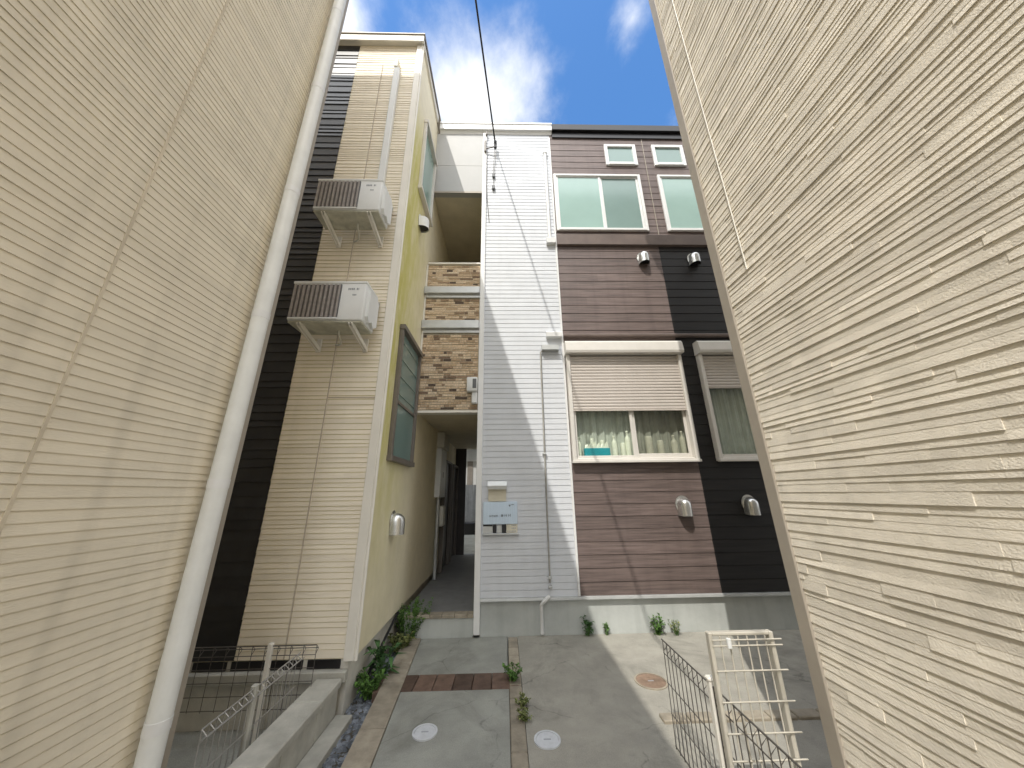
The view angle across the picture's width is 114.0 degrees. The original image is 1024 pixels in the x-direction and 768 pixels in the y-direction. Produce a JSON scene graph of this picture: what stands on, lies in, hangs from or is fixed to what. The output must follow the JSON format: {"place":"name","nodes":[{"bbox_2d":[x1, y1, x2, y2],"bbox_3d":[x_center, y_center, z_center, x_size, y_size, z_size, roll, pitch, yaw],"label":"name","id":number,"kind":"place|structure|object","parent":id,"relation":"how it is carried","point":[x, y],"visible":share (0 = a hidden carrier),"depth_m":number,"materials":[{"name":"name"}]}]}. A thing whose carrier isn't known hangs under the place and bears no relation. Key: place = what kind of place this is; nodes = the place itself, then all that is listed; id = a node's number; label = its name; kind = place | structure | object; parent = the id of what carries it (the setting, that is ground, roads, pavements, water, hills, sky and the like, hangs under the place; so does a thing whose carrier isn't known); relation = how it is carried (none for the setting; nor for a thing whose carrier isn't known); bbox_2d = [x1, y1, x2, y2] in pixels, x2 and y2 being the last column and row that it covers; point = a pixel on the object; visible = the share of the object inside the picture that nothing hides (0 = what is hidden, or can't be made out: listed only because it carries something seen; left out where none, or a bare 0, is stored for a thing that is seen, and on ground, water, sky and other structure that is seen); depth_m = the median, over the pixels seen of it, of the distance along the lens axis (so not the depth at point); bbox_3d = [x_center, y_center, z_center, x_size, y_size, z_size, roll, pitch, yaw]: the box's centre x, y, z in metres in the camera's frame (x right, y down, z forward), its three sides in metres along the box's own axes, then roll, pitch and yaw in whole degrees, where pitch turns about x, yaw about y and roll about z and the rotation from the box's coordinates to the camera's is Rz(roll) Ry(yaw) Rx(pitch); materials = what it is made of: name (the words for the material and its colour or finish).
{"place":"outdoors","nodes":[
{"label":"outdoors","id":0,"kind":"place"},
{"bbox_2d":[166,729,265,767],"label":"side yard","id":1,"kind":"structure","parent":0,"point":[184,746],"depth_m":2.42,"materials":[{"name":"concrete"}]},
{"bbox_2d":[193,652,304,767],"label":"wire fence","id":2,"kind":"object","parent":1,"relation":"on","point":[253,693],"visible":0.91,"depth_m":2.06,"materials":[{"name":"grey metal"}]},
{"bbox_2d":[180,642,318,743],"bbox_3d":[-2.400,2.421,2.528,1.705,0.745,0.055,0,-18,-1],"label":"wire fence","id":3,"kind":"object","parent":1,"relation":"on","point":[269,647],"visible":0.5,"depth_m":2.58,"materials":[{"name":"grey metal"}]},
{"bbox_2d":[322,640,397,767],"bbox_3d":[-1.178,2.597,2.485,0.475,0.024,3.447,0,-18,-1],"label":"gravel","id":4,"kind":"structure","parent":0,"point":[341,745],"depth_m":2.53,"materials":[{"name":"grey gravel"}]},
{"bbox_2d":[354,667,388,699],"bbox_3d":[-1.248,2.626,2.913,0.277,0.210,0.258,-18,-25,41],"label":"leafy plant","id":5,"kind":"object","parent":4,"relation":"on","point":[373,684],"visible":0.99,"depth_m":2.88,"materials":[{"name":"green plant"}]},
{"bbox_2d":[364,639,403,687],"bbox_3d":[-1.230,2.626,3.131,0.463,0.345,0.455,0,-18,-1],"label":"bladed plant","id":6,"kind":"object","parent":4,"relation":"on","point":[379,662],"visible":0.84,"depth_m":3.12,"materials":[{"name":"green plant"}]},
{"bbox_2d":[388,631,415,653],"bbox_3d":[-1.231,2.870,3.671,0.355,0.221,0.260,0,-18,-1],"label":"bushy weed","id":7,"kind":"object","parent":4,"relation":"on","point":[405,640],"visible":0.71,"depth_m":3.68,"materials":[{"name":"green plant"}]},
{"bbox_2d":[394,596,432,636],"bbox_3d":[-1.213,2.841,3.976,0.452,0.466,0.483,-11,-21,27],"label":"bushy weed","id":8,"kind":"object","parent":4,"relation":"on","point":[415,612],"visible":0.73,"depth_m":3.92,"materials":[{"name":"green plant"}]},
{"bbox_2d":[371,636,510,767],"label":"pavement","id":9,"kind":"structure","parent":0,"point":[473,728],"depth_m":2.52,"materials":[{"name":"concrete"}]},
{"bbox_2d":[341,638,420,767],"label":"kerb","id":10,"kind":"structure","parent":9,"relation":"on","point":[364,748],"depth_m":2.54,"materials":[{"name":"beige concrete"}]},
{"bbox_2d":[412,723,437,741],"bbox_3d":[-0.617,2.474,2.351,0.176,0.029,0.176,0,-18,-1],"label":"drain cover","id":11,"kind":"object","parent":9,"relation":"on","point":[424,732],"visible":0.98,"depth_m":2.35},
{"bbox_2d":[371,673,518,712],"bbox_3d":[-0.568,2.769,2.955,1.259,0.204,0.270,0,-18,-1],"label":"tile band","id":12,"kind":"object","parent":9,"relation":"on","point":[452,682],"visible":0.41,"depth_m":2.97,"materials":[{"name":"brown tile"}]},
{"bbox_2d":[464,535,474,553],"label":"back yard","id":13,"kind":"structure","parent":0,"point":[469,544],"depth_m":9.73,"materials":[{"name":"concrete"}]},
{"bbox_2d":[465,485,475,521],"bbox_3d":[-1.296,4.814,12.880,5.990,1.750,0.030,0,-18,-1],"label":"board fence","id":14,"kind":"object","parent":13,"relation":"on","point":[470,511],"visible":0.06,"depth_m":12.91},
{"bbox_2d":[466,461,476,505],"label":"back house","id":15,"kind":"structure","parent":13,"relation":"on","point":[471,472],"depth_m":13.49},
{"bbox_2d":[467,461,472,499],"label":"window","id":16,"kind":"structure","parent":15,"relation":"in","point":[470,463],"depth_m":13.48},
{"bbox_2d":[464,522,474,534],"bbox_3d":[-1.636,5.358,12.361,0.680,0.399,0.500,0,-18,-1],"label":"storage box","id":17,"kind":"object","parent":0,"point":[469,529],"visible":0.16,"depth_m":12.13,"materials":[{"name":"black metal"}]},
{"bbox_2d":[342,0,677,125],"label":"sky","id":18,"kind":"structure","parent":0,"point":[586,62],"materials":[{"name":"blue"}]},
{"bbox_2d":[517,629,831,767],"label":"driveway","id":19,"kind":"structure","parent":0,"point":[592,704],"depth_m":2.72,"materials":[{"name":"concrete"}]},
{"bbox_2d":[534,730,560,749],"bbox_3d":[0.241,2.433,2.263,0.182,0.029,0.182,0,-18,-1],"label":"drain cover","id":20,"kind":"object","parent":19,"relation":"on","point":[546,739],"visible":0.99,"depth_m":2.26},
{"bbox_2d":[580,615,593,635],"bbox_3d":[0.902,2.868,3.932,0.152,0.211,0.143,9,-21,-27],"label":"weed","id":21,"kind":"object","parent":19,"relation":"on","point":[588,629],"visible":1,"depth_m":3.92,"materials":[{"name":"green plant"}]},
{"bbox_2d":[603,622,608,634],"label":"weed","id":22,"kind":"object","parent":19,"relation":"on","point":[605,625],"visible":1,"depth_m":3.94,"materials":[{"name":"green plant"}]},
{"bbox_2d":[634,672,667,690],"bbox_3d":[1.232,2.645,2.947,0.282,0.029,0.282,0,-18,-1],"label":"drain cover","id":23,"kind":"object","parent":19,"relation":"on","point":[650,681],"visible":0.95,"depth_m":2.94,"materials":[{"name":"beige metal"}]},
{"bbox_2d":[648,613,665,635],"bbox_3d":[1.719,2.852,3.940,0.193,0.227,0.180,-7,-19,17],"label":"weed","id":24,"kind":"object","parent":19,"relation":"on","point":[658,628],"visible":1,"depth_m":3.93,"materials":[{"name":"green plant"}]},
{"bbox_2d":[668,620,679,635],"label":"dry weed","id":25,"kind":"object","parent":19,"relation":"on","point":[675,630],"visible":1,"depth_m":3.92,"materials":[{"name":"green plant"}]},
{"bbox_2d":[661,638,801,767],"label":"wire fence","id":26,"kind":"object","parent":19,"relation":"on","point":[708,679],"visible":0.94,"depth_m":1.78,"materials":[{"name":"grey metal"}]},
{"bbox_2d":[705,629,808,767],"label":"wire gate","id":27,"kind":"structure","parent":26,"relation":"attached to","point":[771,645],"depth_m":1.64,"materials":[{"name":"white metal"}]},
{"bbox_2d":[659,708,820,723],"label":"edging blocks","id":28,"kind":"structure","parent":19,"relation":"on","point":[801,714],"depth_m":2.45,"materials":[{"name":"grey concrete"}]},
{"label":"ground","id":29,"kind":"structure","parent":0,"visible":0},
{"bbox_2d":[0,0,348,767],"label":"cream house","id":30,"kind":"structure","parent":29,"relation":"on","point":[154,160],"depth_m":1.53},
{"bbox_2d":[228,679,351,767],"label":"wall","id":31,"kind":"structure","parent":29,"relation":"on","point":[307,728],"depth_m":2.21,"materials":[{"name":"grey concrete"}]},
{"bbox_2d":[175,31,798,731],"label":"apartment building","id":32,"kind":"structure","parent":29,"relation":"on","point":[549,307],"depth_m":4.51,"materials":[{"name":"white"}]},
{"bbox_2d":[287,281,379,352],"bbox_3d":[-1.842,-0.701,3.508,0.772,0.614,0.435,0,-18,-1],"label":"air conditioner","id":33,"kind":"object","parent":32,"relation":"attached to","point":[338,308],"visible":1,"depth_m":3.35,"materials":[{"name":"white plastic"}]},
{"bbox_2d":[313,179,392,247],"bbox_3d":[-1.848,-2.016,3.942,0.772,0.614,0.435,0,-18,-1],"label":"air conditioner","id":34,"kind":"object","parent":32,"relation":"attached to","point":[353,204],"visible":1,"depth_m":3.79,"materials":[{"name":"white plastic"}]},
{"bbox_2d":[366,611,398,682],"bbox_3d":[-1.310,2.659,3.384,0.030,0.325,0.960,0,-18,-2],"label":"black hose","id":35,"kind":"object","parent":32,"relation":"attached to","point":[385,637],"visible":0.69,"depth_m":3.47,"materials":[{"name":"black rubber"}]},
{"bbox_2d":[377,59,400,181],"bbox_3d":[-1.725,-3.600,4.662,0.091,2.840,0.072,0,-18,-1],"label":"duct cover","id":36,"kind":"object","parent":32,"relation":"attached to","point":[383,165],"visible":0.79,"depth_m":4.65,"materials":[{"name":"white plastic"}]},
{"bbox_2d":[386,324,422,466],"bbox_3d":[-1.328,0.188,4.242,0.069,1.632,0.930,0,-18,-1],"label":"window","id":37,"kind":"structure","parent":32,"relation":"in","point":[401,443],"depth_m":4.19,"materials":[{"name":"glass"}]},
{"bbox_2d":[418,119,437,226],"bbox_3d":[-1.380,-3.472,5.516,0.069,1.442,0.780,0,-18,-1],"label":"window","id":38,"kind":"structure","parent":32,"relation":"in","point":[428,163],"depth_m":5.51,"materials":[{"name":"silver metal"}]},
{"bbox_2d":[437,460,452,572],"bbox_3d":[-1.369,2.649,6.852,0.089,2.047,0.830,0,-18,-1],"label":"door","id":39,"kind":"structure","parent":32,"relation":"in","point":[444,531],"depth_m":6.93,"materials":[{"name":"paint"}]},
{"bbox_2d":[449,464,458,561],"bbox_3d":[-1.392,2.984,7.868,0.089,2.047,0.830,0,-18,-1],"label":"door","id":40,"kind":"structure","parent":32,"relation":"in","point":[455,473],"depth_m":8.01,"materials":[{"name":"paint"}]},
{"bbox_2d":[467,449,476,460],"bbox_3d":[-0.751,2.245,10.696,2.800,0.150,3.450,0,-18,-1],"label":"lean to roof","id":41,"kind":"object","parent":32,"relation":"attached to","point":[471,454],"depth_m":10.30,"materials":[{"name":"grey metal"}]},
{"bbox_2d":[475,0,496,217],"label":"power cable","id":42,"kind":"object","parent":32,"relation":"attached to","point":[494,147],"visible":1,"depth_m":5.81,"materials":[{"name":"metal"}]},
{"bbox_2d":[488,481,506,501],"bbox_3d":[-0.194,1.405,4.361,0.248,0.255,0.096,0,-18,-1],"label":"wall lamp","id":43,"kind":"object","parent":32,"relation":"attached to","point":[496,490],"visible":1,"depth_m":4.37,"materials":[{"name":"plastic"}]},
{"bbox_2d":[482,502,518,534],"bbox_3d":[-0.145,1.728,4.287,0.467,0.396,0.036,0,-18,-1],"label":"name sign","id":44,"kind":"object","parent":32,"relation":"attached to","point":[504,514],"visible":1,"depth_m":4.28,"materials":[{"name":"grey metal"}]},
{"bbox_2d":[578,437,581,455],"bbox_3d":[0.945,0.892,4.688,0.070,0.290,0.068,0,-18,-1],"label":"bottle","id":45,"kind":"object","parent":32,"relation":"on","point":[579,448],"visible":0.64,"depth_m":4.66,"materials":[{"name":"plastic"}]},
{"bbox_2d":[584,441,610,455],"bbox_3d":[1.186,0.908,4.652,0.360,0.231,0.056,0,-18,-1],"label":"tissue box","id":46,"kind":"object","parent":32,"relation":"on","point":[595,450],"visible":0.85,"depth_m":4.62,"materials":[{"name":"teal plastic"}]},
{"bbox_2d":[553,173,648,231],"bbox_3d":[1.577,-3.275,6.007,1.615,1.300,0.097,0,-18,-1],"label":"window","id":47,"kind":"structure","parent":32,"relation":"in","point":[583,202],"depth_m":6.00,"materials":[{"name":"white metal"}]},
{"bbox_2d":[611,436,617,454],"bbox_3d":[1.450,0.884,4.702,0.080,0.300,0.078,0,-18,-1],"label":"bottle","id":48,"kind":"object","parent":32,"relation":"on","point":[614,447],"visible":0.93,"depth_m":4.67,"materials":[{"name":"plastic"}]},
{"bbox_2d":[603,144,637,165],"bbox_3d":[2.077,-4.375,6.381,0.605,0.530,0.097,0,-18,-1],"label":"window","id":49,"kind":"structure","parent":32,"relation":"in","point":[615,154],"depth_m":6.37,"materials":[{"name":"white metal"}]},
{"bbox_2d":[620,443,626,454],"bbox_3d":[1.570,0.931,4.689,0.071,0.200,0.070,0,-18,-1],"label":"bottle","id":50,"kind":"object","parent":32,"relation":"on","point":[623,448],"visible":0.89,"depth_m":4.67,"materials":[{"name":"plastic"}]},
{"bbox_2d":[625,431,631,454],"bbox_3d":[1.644,0.850,4.718,0.080,0.370,0.078,0,-18,-1],"label":"bottle","id":51,"kind":"object","parent":32,"relation":"on","point":[628,445],"visible":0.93,"depth_m":4.68,"materials":[{"name":"plastic"}]},
{"bbox_2d":[564,341,701,462],"bbox_3d":[1.683,0.233,4.848,1.764,1.792,0.325,0,-18,-1],"label":"window","id":52,"kind":"structure","parent":32,"relation":"in","point":[639,388],"depth_m":4.86,"materials":[{"name":"beige metal"}]},
{"bbox_2d":[645,436,653,452],"bbox_3d":[1.950,0.886,4.713,0.102,0.290,0.099,0,-18,-1],"label":"bottle","id":53,"kind":"object","parent":32,"relation":"on","point":[649,444],"visible":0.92,"depth_m":4.68,"materials":[{"name":"plastic"}]},
{"bbox_2d":[657,440,664,452],"bbox_3d":[2.110,0.914,4.707,0.092,0.230,0.089,0,-18,-1],"label":"bottle","id":54,"kind":"object","parent":32,"relation":"on","point":[660,446],"visible":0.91,"depth_m":4.68,"materials":[{"name":"plastic"}]},
{"bbox_2d":[650,145,686,166],"bbox_3d":[3.005,-4.380,6.404,0.610,0.530,0.097,0,-18,-1],"label":"window","id":55,"kind":"structure","parent":32,"relation":"in","point":[663,155],"depth_m":6.39,"materials":[{"name":"white metal"}]},
{"bbox_2d":[671,435,678,452],"bbox_3d":[2.309,0.879,4.723,0.090,0.300,0.088,0,-18,-1],"label":"bottle","id":56,"kind":"object","parent":32,"relation":"on","point":[674,446],"visible":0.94,"depth_m":4.69,"materials":[{"name":"plastic"}]},
{"bbox_2d":[656,175,703,231],"bbox_3d":[3.524,-3.286,6.055,1.620,1.300,0.097,0,-18,-1],"label":"window","id":57,"kind":"structure","parent":32,"relation":"in","point":[677,194],"depth_m":6.03,"materials":[{"name":"white metal"}]},
{"bbox_2d":[679,431,687,452],"bbox_3d":[2.434,0.850,4.736,0.080,0.360,0.078,0,-18,-1],"label":"bottle","id":58,"kind":"object","parent":32,"relation":"on","point":[682,441],"visible":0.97,"depth_m":4.71,"materials":[{"name":"plastic"}]},
{"bbox_2d":[692,341,758,461],"bbox_3d":[3.687,0.222,4.897,1.764,1.792,0.325,0,-18,-1],"label":"window","id":59,"kind":"structure","parent":32,"relation":"in","point":[730,428],"depth_m":4.93,"materials":[{"name":"beige metal"}]},
{"bbox_2d":[508,637,528,767],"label":"kerb strip","id":60,"kind":"object","parent":29,"relation":"on","point":[518,750],"visible":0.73,"depth_m":2.44,"materials":[{"name":"beige concrete"}]},
{"bbox_2d":[502,662,522,681],"bbox_3d":[0.003,2.613,3.013,0.188,0.146,0.232,0,-18,-1],"label":"weed clump","id":61,"kind":"object","parent":60,"relation":"on","point":[513,675],"visible":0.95,"depth_m":3.01,"materials":[{"name":"green plant"}]},
{"bbox_2d":[515,692,530,706],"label":"weed clump","id":62,"kind":"object","parent":60,"relation":"on","point":[524,701],"visible":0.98,"depth_m":2.64,"materials":[{"name":"green plant"}]},
{"bbox_2d":[515,707,531,721],"bbox_3d":[0.090,2.458,2.474,0.128,0.100,0.127,11,-21,-31],"label":"weed clump","id":63,"kind":"object","parent":60,"relation":"on","point":[523,715],"visible":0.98,"depth_m":2.46,"materials":[{"name":"green plant"}]},
{"bbox_2d":[648,0,1023,767],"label":"stone clad house","id":64,"kind":"structure","parent":29,"relation":"on","point":[856,170],"depth_m":1.33,"materials":[{"name":"beige stone"}]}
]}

